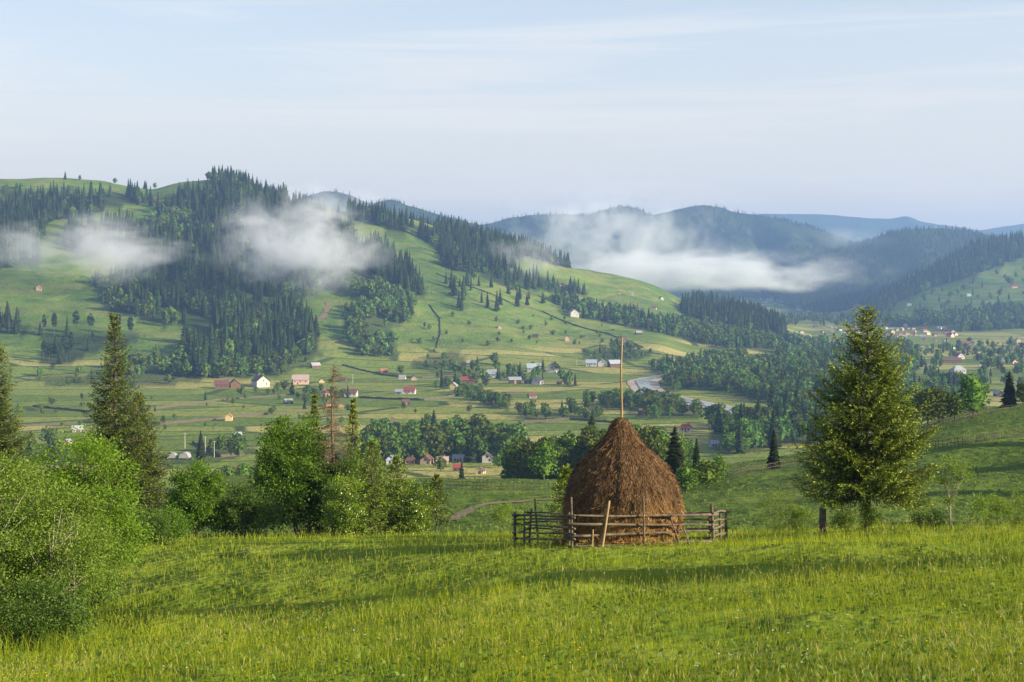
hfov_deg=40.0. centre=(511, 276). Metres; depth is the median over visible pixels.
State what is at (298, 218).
spruce forest
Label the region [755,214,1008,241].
hills
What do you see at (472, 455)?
spruce tree
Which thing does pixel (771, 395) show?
spruce tree
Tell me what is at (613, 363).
house
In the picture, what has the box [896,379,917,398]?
leafy tree
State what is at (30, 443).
leafy tree
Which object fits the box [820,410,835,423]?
leafy tree
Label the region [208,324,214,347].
spruce tree
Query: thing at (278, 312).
spruce tree
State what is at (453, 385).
house
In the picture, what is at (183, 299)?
spruce tree
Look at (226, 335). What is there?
spruce tree
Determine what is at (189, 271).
spruce tree
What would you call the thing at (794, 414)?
leafy tree
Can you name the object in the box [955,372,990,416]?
leafy tree
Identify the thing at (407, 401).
wooden shed
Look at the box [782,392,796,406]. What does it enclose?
leafy tree
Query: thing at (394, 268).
spruce tree
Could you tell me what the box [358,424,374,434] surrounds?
leafy tree
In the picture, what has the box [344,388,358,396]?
house
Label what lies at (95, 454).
ash tree
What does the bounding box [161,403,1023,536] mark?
pasture grass
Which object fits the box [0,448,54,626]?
birch tree
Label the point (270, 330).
spruce tree
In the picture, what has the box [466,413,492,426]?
leafy tree
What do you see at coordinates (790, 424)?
leafy tree
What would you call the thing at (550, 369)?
house
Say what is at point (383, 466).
leafy tree
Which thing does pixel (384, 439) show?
leafy tree
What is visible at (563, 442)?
leafy tree
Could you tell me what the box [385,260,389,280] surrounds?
spruce tree
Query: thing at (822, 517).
wooden post
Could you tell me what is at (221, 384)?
house
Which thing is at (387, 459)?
house
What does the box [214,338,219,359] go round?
spruce tree
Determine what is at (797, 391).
spruce tree
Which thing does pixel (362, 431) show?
leafy tree
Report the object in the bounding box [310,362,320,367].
barn
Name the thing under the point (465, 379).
house
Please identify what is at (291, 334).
spruce tree
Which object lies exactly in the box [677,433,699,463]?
leafy tree
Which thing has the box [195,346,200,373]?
spruce tree
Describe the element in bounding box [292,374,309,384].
house
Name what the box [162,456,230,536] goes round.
maple tree
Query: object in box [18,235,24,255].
spruce tree
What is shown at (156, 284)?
spruce tree
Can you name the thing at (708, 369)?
leafy woodland
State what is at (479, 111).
sky
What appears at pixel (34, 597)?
leafy shrub
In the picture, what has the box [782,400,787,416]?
spruce tree
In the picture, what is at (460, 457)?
house
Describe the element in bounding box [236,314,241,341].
spruce tree
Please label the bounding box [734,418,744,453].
spruce tree
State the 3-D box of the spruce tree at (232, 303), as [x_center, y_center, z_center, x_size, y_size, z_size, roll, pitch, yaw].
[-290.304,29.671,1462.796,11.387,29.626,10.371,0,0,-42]
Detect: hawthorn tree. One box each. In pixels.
[312,471,379,535]
[386,476,441,533]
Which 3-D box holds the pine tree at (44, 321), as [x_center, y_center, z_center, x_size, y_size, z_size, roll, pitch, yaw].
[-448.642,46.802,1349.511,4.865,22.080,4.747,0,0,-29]
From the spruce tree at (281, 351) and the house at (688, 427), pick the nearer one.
the house at (688, 427)
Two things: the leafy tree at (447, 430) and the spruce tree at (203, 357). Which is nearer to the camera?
the leafy tree at (447, 430)
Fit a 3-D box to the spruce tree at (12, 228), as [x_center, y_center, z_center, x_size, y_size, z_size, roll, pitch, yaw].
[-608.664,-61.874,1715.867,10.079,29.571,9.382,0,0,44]
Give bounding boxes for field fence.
[388,481,561,490]
[723,457,808,477]
[920,403,1021,430]
[927,429,1023,447]
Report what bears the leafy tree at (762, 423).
on the ground at (58, 272)
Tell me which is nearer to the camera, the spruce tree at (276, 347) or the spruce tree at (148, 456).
the spruce tree at (148, 456)
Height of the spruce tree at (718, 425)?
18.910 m
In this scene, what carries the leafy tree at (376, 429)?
on the ground at (58, 272)
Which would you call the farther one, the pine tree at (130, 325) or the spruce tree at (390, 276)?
the spruce tree at (390, 276)
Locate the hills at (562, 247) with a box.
[307,191,620,275]
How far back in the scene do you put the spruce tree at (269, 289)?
1595.73 m
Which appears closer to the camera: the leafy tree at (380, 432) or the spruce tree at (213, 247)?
the leafy tree at (380, 432)
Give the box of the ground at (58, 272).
[0,178,1023,681]
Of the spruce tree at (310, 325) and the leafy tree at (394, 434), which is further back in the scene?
the spruce tree at (310, 325)
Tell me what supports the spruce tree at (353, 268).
on the ground at (58, 272)
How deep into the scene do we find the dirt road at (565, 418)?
876.47 m
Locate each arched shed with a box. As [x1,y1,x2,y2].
[168,452,177,457]
[179,451,190,457]
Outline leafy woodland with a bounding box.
[0,171,1023,470]
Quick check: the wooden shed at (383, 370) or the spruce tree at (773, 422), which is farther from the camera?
the wooden shed at (383, 370)
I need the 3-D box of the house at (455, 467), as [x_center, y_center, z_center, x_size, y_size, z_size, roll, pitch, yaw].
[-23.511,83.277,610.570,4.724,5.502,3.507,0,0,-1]
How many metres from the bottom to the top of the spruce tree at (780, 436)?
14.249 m
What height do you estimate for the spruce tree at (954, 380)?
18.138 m
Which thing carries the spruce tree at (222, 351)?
on the ground at (58, 272)
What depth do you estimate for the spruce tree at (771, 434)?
718.43 m
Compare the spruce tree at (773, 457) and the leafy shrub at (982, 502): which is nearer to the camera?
the leafy shrub at (982, 502)
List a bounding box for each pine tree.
[41,340,46,358]
[42,314,46,326]
[46,345,51,360]
[51,313,57,336]
[63,342,69,361]
[68,340,72,358]
[71,310,79,323]
[87,312,94,334]
[127,316,133,340]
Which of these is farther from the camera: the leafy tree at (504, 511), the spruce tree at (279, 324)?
the spruce tree at (279, 324)
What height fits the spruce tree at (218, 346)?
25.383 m
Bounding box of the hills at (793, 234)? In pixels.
[484,205,854,298]
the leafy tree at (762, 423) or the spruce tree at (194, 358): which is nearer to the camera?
the leafy tree at (762, 423)
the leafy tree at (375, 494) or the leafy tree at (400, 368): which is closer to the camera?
the leafy tree at (375, 494)
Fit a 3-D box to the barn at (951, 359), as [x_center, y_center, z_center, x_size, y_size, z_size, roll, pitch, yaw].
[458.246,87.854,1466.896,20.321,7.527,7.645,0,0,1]
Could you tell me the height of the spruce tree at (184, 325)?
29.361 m
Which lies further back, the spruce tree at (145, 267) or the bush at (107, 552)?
the spruce tree at (145, 267)
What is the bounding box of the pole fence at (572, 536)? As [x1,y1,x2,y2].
[512,496,730,547]
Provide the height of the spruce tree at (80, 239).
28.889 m
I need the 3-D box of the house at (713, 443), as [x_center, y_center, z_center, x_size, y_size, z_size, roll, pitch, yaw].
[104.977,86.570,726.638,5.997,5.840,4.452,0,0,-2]
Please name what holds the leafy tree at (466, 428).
on the ground at (58, 272)
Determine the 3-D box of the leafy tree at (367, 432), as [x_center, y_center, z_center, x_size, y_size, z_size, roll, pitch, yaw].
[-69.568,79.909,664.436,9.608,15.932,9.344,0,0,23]
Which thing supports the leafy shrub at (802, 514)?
on the ground at (58, 272)
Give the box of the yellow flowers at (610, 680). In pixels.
[3,516,1023,681]
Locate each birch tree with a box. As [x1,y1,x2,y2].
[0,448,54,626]
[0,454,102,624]
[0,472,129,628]
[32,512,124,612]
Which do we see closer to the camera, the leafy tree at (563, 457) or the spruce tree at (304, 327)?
the leafy tree at (563, 457)
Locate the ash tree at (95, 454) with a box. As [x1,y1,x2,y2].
[13,420,162,569]
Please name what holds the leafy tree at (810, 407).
on the ground at (58, 272)
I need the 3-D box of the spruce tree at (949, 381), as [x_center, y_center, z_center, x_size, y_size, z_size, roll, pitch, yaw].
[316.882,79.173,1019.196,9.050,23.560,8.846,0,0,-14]
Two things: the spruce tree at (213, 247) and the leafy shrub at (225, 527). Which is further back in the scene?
the spruce tree at (213, 247)
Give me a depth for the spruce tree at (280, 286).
1605.80 m
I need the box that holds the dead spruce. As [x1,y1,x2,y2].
[308,363,355,535]
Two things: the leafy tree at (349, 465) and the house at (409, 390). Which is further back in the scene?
the house at (409, 390)
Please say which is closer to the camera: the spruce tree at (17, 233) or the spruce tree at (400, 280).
the spruce tree at (400, 280)
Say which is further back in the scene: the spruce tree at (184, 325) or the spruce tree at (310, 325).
the spruce tree at (310, 325)
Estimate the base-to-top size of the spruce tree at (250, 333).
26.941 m
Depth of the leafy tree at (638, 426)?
359.06 m
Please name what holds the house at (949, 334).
on the ground at (58, 272)
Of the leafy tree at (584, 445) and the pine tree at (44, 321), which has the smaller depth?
the leafy tree at (584, 445)
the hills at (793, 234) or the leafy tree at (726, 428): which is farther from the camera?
the hills at (793, 234)
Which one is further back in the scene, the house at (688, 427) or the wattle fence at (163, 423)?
the wattle fence at (163, 423)
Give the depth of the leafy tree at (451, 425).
723.59 m
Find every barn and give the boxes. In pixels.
[71,425,82,432]
[229,379,239,387]
[284,398,292,403]
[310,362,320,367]
[394,389,403,393]
[508,377,521,383]
[941,357,961,362]
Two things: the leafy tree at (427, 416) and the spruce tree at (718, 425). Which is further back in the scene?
the leafy tree at (427, 416)
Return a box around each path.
[317,302,332,321]
[448,498,561,519]
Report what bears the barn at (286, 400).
on the ground at (58, 272)
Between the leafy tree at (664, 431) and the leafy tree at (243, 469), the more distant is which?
the leafy tree at (243, 469)
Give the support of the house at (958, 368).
on the ground at (58, 272)
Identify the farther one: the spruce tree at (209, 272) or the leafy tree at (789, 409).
the spruce tree at (209, 272)
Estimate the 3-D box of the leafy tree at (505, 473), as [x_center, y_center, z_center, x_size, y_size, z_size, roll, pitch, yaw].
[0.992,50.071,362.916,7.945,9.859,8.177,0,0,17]
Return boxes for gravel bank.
[627,331,869,432]
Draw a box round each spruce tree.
[0,231,4,248]
[0,245,3,266]
[0,336,38,537]
[2,243,7,266]
[4,301,13,323]
[9,216,14,235]
[12,238,21,262]
[15,223,19,238]
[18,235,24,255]
[24,226,32,247]
[25,233,29,252]
[40,213,47,234]
[61,222,67,244]
[73,312,169,534]
[78,224,83,245]
[113,260,120,280]
[115,231,124,253]
[118,386,187,523]
[125,235,134,256]
[127,227,132,240]
[134,279,140,298]
[138,289,144,311]
[141,255,150,274]
[148,195,152,205]
[149,247,152,266]
[149,272,154,293]
[153,279,157,298]
[155,263,160,280]
[155,286,162,313]
[157,250,161,265]
[160,253,167,273]
[179,254,182,273]
[179,284,186,308]
[179,314,189,340]
[184,260,193,282]
[185,324,189,342]
[185,333,192,355]
[190,343,196,372]
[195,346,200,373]
[195,431,205,458]
[196,344,207,371]
[200,293,208,316]
[202,331,209,359]
[207,230,211,251]
[208,261,211,282]
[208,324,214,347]
[208,343,217,363]
[209,302,219,327]
[210,236,216,257]
[213,303,219,327]
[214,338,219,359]
[217,259,222,280]
[217,337,220,356]
[218,307,222,328]
[219,337,224,357]
[220,332,225,355]
[221,310,227,326]
[223,318,230,343]
[227,309,230,328]
[229,293,237,310]
[231,321,237,343]
[232,261,235,283]
[233,304,237,321]
[234,248,241,269]
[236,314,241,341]
[240,312,250,338]
[246,313,251,334]
[248,259,252,278]
[250,238,254,260]
[251,325,260,350]
[251,336,254,354]
[252,265,257,285]
[258,344,262,359]
[260,323,268,351]
[262,342,266,370]
[264,304,272,329]
[265,349,268,372]
[267,246,271,265]
[267,276,271,296]
[269,320,273,340]
[269,336,272,358]
[272,306,276,331]
[272,325,277,350]
[273,294,282,316]
[273,332,278,352]
[276,299,281,318]
[277,272,284,294]
[277,317,283,334]
[278,336,284,362]
[281,309,289,333]
[282,325,286,347]
[283,296,291,319]
[286,261,290,276]
[286,335,292,355]
[287,304,290,321]
[289,287,293,310]
[290,251,295,271]
[290,324,293,343]
[292,393,331,535]
[293,318,297,343]
[298,300,302,321]
[301,320,306,337]
[303,311,307,326]
[307,313,317,338]
[314,315,321,336]
[329,397,375,534]
[331,259,336,272]
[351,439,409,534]
[352,258,355,272]
[374,260,378,276]
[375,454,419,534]
[379,253,382,268]
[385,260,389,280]
[388,263,394,283]
[393,259,397,278]
[396,250,402,267]
[396,269,403,288]
[405,271,410,288]
[424,473,452,533]
[430,410,436,424]
[468,428,477,462]
[541,463,571,537]
[585,414,597,431]
[664,425,687,476]
[691,438,700,483]
[713,402,723,433]
[733,403,745,425]
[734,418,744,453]
[751,400,760,417]
[765,381,776,410]
[766,430,781,468]
[767,406,781,446]
[768,426,775,444]
[775,399,784,417]
[776,405,784,441]
[777,422,782,446]
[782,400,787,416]
[784,382,791,411]
[785,306,942,531]
[792,381,799,409]
[799,396,806,415]
[810,402,822,440]
[940,371,944,384]
[947,370,952,385]
[952,373,956,385]
[1000,372,1018,407]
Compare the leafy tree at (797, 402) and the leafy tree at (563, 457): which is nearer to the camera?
the leafy tree at (563, 457)
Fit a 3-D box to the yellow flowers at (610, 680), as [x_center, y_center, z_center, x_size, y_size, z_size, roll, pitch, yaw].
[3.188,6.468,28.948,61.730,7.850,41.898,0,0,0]
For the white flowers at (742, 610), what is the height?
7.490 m
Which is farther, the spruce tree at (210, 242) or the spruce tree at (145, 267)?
the spruce tree at (210, 242)
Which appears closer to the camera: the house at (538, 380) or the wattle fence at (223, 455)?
the wattle fence at (223, 455)
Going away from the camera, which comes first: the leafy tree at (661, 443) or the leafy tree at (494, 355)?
the leafy tree at (661, 443)
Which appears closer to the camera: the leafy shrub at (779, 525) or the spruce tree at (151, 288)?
the leafy shrub at (779, 525)
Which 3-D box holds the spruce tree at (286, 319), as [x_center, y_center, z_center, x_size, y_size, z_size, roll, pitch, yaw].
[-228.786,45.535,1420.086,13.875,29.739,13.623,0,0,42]
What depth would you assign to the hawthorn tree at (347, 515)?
61.12 m
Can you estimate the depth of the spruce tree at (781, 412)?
782.05 m
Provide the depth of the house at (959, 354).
1535.18 m
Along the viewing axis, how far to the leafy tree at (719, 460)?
195.78 m
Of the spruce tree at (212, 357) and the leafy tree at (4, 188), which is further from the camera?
the leafy tree at (4, 188)
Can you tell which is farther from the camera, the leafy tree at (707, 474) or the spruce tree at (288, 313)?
the spruce tree at (288, 313)
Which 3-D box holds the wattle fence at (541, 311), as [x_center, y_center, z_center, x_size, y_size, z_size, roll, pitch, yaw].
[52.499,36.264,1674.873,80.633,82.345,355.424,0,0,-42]
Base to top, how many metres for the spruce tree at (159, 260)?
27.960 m
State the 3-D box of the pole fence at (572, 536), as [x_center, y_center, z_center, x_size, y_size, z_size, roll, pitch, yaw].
[3.596,7.829,44.102,7.215,2.647,5.533,0,0,0]
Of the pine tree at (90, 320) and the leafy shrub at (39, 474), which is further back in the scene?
the pine tree at (90, 320)
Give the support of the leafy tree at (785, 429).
on the ground at (58, 272)
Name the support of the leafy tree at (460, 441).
on the ground at (58, 272)
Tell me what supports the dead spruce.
on the ground at (58, 272)
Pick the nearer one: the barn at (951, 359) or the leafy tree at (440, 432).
the leafy tree at (440, 432)
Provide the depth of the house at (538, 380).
1172.37 m
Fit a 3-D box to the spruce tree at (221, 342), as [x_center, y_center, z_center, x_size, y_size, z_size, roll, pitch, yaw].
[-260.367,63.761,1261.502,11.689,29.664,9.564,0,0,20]
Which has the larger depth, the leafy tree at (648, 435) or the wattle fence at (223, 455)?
the wattle fence at (223, 455)
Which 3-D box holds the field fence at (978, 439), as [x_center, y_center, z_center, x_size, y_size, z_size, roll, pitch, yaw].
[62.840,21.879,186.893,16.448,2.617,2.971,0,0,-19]
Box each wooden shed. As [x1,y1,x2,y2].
[225,413,232,420]
[379,368,387,372]
[401,399,409,405]
[476,466,485,473]
[524,379,531,382]
[993,390,1003,396]
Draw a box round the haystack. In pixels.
[547,338,691,545]
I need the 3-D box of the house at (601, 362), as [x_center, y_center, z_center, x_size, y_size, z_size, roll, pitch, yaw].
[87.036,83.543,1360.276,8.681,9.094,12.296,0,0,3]
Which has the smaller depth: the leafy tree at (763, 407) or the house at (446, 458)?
the house at (446, 458)
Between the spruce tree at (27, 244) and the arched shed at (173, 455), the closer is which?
the arched shed at (173, 455)
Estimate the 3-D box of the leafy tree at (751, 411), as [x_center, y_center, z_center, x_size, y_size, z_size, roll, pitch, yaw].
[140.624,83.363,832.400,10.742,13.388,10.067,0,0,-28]
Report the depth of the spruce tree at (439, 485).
62.40 m
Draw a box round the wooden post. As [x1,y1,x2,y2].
[819,507,826,536]
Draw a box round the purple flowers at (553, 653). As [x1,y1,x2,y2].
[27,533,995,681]
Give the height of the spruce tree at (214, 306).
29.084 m
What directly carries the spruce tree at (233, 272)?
on the ground at (58, 272)
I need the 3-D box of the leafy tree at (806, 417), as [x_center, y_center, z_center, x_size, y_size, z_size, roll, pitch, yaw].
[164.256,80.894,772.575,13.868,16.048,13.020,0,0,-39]
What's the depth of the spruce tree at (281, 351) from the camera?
1298.54 m
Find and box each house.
[36,284,42,290]
[214,380,228,388]
[251,374,269,387]
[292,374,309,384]
[319,388,330,396]
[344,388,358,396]
[385,455,400,463]
[403,386,416,393]
[405,455,415,463]
[419,453,433,464]
[436,455,448,463]
[449,382,457,387]
[452,452,465,461]
[452,462,462,471]
[460,376,474,383]
[482,452,492,462]
[487,369,496,377]
[526,363,540,371]
[527,392,536,397]
[531,375,542,384]
[546,362,556,372]
[567,309,578,317]
[585,359,596,366]
[597,358,605,366]
[607,359,619,366]
[679,422,692,431]
[709,438,720,446]
[946,333,953,336]
[949,365,965,373]
[952,352,964,358]
[1008,359,1016,363]
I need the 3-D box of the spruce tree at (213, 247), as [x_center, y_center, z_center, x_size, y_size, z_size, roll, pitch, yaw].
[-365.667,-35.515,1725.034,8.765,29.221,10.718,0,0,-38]
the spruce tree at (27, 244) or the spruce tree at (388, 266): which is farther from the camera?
the spruce tree at (388, 266)
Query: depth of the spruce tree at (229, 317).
1374.23 m
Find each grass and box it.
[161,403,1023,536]
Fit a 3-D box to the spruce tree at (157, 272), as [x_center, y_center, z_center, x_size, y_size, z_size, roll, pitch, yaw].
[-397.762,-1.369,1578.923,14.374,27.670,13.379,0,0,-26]
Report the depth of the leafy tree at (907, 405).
267.95 m
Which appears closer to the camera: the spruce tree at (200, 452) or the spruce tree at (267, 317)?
the spruce tree at (200, 452)
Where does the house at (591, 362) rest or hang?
on the ground at (58, 272)
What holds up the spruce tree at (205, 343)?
on the ground at (58, 272)
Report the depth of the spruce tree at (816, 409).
741.78 m
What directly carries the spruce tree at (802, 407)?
on the ground at (58, 272)
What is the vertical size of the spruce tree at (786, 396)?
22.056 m
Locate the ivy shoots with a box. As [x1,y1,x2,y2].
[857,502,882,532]
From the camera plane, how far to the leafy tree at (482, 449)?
655.39 m
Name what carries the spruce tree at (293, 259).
on the ground at (58, 272)
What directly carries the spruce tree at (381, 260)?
on the ground at (58, 272)
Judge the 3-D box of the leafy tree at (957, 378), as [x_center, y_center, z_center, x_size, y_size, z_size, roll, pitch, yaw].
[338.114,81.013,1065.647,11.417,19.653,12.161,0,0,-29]
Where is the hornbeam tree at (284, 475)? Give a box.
[241,410,343,535]
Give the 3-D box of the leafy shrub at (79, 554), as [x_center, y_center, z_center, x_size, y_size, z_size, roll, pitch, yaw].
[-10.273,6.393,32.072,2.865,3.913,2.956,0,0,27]
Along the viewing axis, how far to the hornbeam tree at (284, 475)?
65.42 m
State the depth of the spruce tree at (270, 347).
1288.19 m
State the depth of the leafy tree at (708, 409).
825.62 m
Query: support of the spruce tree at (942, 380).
on the ground at (58, 272)
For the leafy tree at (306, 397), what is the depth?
992.06 m
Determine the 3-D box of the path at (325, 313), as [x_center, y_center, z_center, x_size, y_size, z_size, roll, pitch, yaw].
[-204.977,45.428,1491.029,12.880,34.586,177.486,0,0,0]
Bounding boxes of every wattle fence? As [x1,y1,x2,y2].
[18,409,312,426]
[33,394,284,412]
[192,441,244,456]
[342,364,453,377]
[358,392,520,399]
[436,273,643,347]
[497,284,626,326]
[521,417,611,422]
[626,350,698,357]
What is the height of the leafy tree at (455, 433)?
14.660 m
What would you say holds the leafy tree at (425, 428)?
on the ground at (58, 272)
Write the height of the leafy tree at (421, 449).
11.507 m
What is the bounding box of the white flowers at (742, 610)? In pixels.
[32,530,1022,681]
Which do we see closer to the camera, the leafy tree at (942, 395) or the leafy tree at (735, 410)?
the leafy tree at (942, 395)
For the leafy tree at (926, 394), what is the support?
on the ground at (58, 272)
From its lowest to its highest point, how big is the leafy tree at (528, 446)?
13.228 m
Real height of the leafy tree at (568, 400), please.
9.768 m
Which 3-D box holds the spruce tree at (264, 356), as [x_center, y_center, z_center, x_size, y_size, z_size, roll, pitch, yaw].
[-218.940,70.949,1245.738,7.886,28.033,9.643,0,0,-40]
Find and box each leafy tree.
[0,185,9,191]
[19,439,34,458]
[47,398,55,403]
[216,464,238,476]
[232,462,252,475]
[301,392,311,403]
[311,444,379,534]
[350,429,364,452]
[353,429,374,448]
[356,435,381,462]
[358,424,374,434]
[371,422,383,438]
[374,422,393,456]
[374,460,389,478]
[378,425,411,455]
[379,433,390,460]
[387,438,405,456]
[396,364,404,372]
[399,424,414,432]
[401,428,426,456]
[414,440,430,460]
[415,425,440,442]
[422,430,441,453]
[424,413,430,422]
[426,439,434,457]
[427,434,453,456]
[436,430,449,439]
[442,426,452,441]
[443,418,459,430]
[449,429,463,453]
[454,421,469,431]
[455,436,468,453]
[459,432,478,455]
[461,426,472,435]
[463,434,476,454]
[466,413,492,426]
[466,425,480,436]
[468,435,490,461]
[475,417,489,426]
[480,425,503,444]
[485,425,498,434]
[489,352,498,361]
[490,440,508,455]
[490,500,514,531]
[493,432,513,454]
[498,422,507,434]
[499,461,522,478]
[500,436,524,478]
[506,421,529,441]
[508,427,530,441]
[508,436,541,478]
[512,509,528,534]
[526,439,559,479]
[534,436,557,478]
[542,444,574,479]
[550,435,564,478]
[556,431,576,472]
[563,431,599,470]
[564,397,576,406]
[576,425,600,440]
[633,423,669,457]
[636,426,667,463]
[651,426,669,462]
[656,425,668,438]
[667,439,691,468]
[674,466,699,492]
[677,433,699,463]
[678,437,693,464]
[689,459,726,487]
[699,403,715,422]
[708,403,726,423]
[712,453,727,479]
[720,425,734,450]
[721,423,733,434]
[730,405,739,422]
[731,421,753,446]
[735,418,758,450]
[743,416,764,446]
[745,406,754,416]
[752,412,764,421]
[752,421,763,448]
[754,404,766,418]
[757,419,767,437]
[759,414,771,428]
[768,416,790,440]
[776,391,785,407]
[781,402,791,415]
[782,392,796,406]
[785,422,793,441]
[788,408,802,426]
[792,393,806,410]
[799,392,812,400]
[801,409,814,434]
[803,403,822,417]
[807,416,829,433]
[808,391,819,400]
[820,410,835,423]
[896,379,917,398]
[896,394,925,425]
[909,388,948,425]
[912,384,924,398]
[927,382,941,388]
[929,385,956,422]
[930,453,977,525]
[932,382,949,396]
[943,392,972,419]
[952,372,964,382]
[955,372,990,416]
[1013,382,1023,405]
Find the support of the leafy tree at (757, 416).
on the ground at (58, 272)
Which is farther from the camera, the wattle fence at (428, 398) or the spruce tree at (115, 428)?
the wattle fence at (428, 398)
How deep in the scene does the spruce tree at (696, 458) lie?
199.34 m
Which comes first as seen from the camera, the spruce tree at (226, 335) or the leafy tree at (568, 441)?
the leafy tree at (568, 441)
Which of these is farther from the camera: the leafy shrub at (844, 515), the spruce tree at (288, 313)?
the spruce tree at (288, 313)
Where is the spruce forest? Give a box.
[0,164,1023,478]
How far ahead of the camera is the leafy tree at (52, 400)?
987.78 m
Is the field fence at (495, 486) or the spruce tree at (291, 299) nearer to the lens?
the field fence at (495, 486)
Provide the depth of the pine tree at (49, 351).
1238.27 m
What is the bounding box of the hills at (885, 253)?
[757,228,990,312]
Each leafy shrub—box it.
[0,570,109,651]
[75,568,131,607]
[115,504,179,545]
[149,498,197,540]
[203,478,266,535]
[218,484,288,536]
[756,490,803,532]
[786,503,818,533]
[827,507,860,530]
[907,502,950,529]
[966,492,1019,525]
[991,487,1023,526]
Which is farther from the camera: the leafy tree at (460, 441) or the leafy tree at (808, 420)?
the leafy tree at (808, 420)
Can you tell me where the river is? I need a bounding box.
[636,332,896,431]
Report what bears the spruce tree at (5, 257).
on the ground at (58, 272)
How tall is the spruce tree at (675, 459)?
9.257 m
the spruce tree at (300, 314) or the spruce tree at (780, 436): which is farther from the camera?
the spruce tree at (300, 314)
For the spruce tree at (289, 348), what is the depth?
1320.24 m
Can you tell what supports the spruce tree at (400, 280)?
on the ground at (58, 272)
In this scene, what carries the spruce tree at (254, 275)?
on the ground at (58, 272)
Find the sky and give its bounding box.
[0,0,1023,229]
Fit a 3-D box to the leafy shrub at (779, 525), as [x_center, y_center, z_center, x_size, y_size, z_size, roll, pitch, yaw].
[9.971,8.787,52.013,1.943,1.865,1.578,0,0,0]
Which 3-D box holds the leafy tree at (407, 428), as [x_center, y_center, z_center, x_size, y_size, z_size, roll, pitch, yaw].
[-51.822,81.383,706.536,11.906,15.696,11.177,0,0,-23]
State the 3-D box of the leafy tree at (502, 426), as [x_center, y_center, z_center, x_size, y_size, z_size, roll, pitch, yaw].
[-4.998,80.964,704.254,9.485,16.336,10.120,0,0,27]
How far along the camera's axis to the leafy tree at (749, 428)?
698.75 m
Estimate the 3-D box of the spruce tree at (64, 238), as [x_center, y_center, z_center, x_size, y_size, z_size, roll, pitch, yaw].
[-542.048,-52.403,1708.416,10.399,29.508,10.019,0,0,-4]
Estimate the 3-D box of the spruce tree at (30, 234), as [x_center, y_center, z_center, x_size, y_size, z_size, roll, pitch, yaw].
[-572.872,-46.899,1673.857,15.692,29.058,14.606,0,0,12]
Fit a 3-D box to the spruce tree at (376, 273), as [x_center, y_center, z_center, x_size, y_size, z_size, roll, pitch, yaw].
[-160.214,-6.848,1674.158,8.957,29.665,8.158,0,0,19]
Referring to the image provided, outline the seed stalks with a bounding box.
[0,513,1023,681]
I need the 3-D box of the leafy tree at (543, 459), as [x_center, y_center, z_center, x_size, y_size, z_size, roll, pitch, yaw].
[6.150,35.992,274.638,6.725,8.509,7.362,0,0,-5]
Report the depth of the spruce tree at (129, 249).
1678.32 m
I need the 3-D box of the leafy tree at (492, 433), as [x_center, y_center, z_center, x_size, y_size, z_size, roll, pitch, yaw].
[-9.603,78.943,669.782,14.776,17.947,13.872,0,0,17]
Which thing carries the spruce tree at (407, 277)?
on the ground at (58, 272)
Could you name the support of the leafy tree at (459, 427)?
on the ground at (58, 272)
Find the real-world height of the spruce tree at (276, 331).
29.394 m
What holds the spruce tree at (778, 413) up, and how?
on the ground at (58, 272)
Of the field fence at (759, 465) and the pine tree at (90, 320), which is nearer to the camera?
the field fence at (759, 465)
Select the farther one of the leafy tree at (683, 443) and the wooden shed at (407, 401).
the wooden shed at (407, 401)
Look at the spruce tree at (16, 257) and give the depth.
1604.84 m
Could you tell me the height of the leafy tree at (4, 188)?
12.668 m
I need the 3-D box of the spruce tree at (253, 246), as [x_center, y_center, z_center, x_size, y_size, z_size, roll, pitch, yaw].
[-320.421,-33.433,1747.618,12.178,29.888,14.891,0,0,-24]
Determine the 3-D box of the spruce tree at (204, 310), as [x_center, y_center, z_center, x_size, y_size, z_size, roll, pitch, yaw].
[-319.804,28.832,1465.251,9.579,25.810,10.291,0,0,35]
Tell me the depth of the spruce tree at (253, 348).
1285.46 m
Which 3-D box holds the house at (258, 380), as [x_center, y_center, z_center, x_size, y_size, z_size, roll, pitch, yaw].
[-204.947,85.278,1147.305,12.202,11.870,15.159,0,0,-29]
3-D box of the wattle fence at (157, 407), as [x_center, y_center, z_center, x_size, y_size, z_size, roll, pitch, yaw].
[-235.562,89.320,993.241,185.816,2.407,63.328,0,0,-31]
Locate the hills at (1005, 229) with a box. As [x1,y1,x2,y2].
[981,224,1023,236]
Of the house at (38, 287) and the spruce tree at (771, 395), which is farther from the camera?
the house at (38, 287)
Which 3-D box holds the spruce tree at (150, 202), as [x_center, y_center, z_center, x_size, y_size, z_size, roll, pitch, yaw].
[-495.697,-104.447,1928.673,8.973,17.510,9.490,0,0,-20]
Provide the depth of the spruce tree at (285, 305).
1479.47 m
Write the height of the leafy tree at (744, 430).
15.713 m
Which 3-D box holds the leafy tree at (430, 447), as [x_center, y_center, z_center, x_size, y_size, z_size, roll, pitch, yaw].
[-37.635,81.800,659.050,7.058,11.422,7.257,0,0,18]
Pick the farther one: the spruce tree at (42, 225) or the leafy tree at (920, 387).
the spruce tree at (42, 225)
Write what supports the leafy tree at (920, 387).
on the ground at (58, 272)
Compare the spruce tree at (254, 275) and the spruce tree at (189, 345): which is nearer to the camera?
the spruce tree at (189, 345)

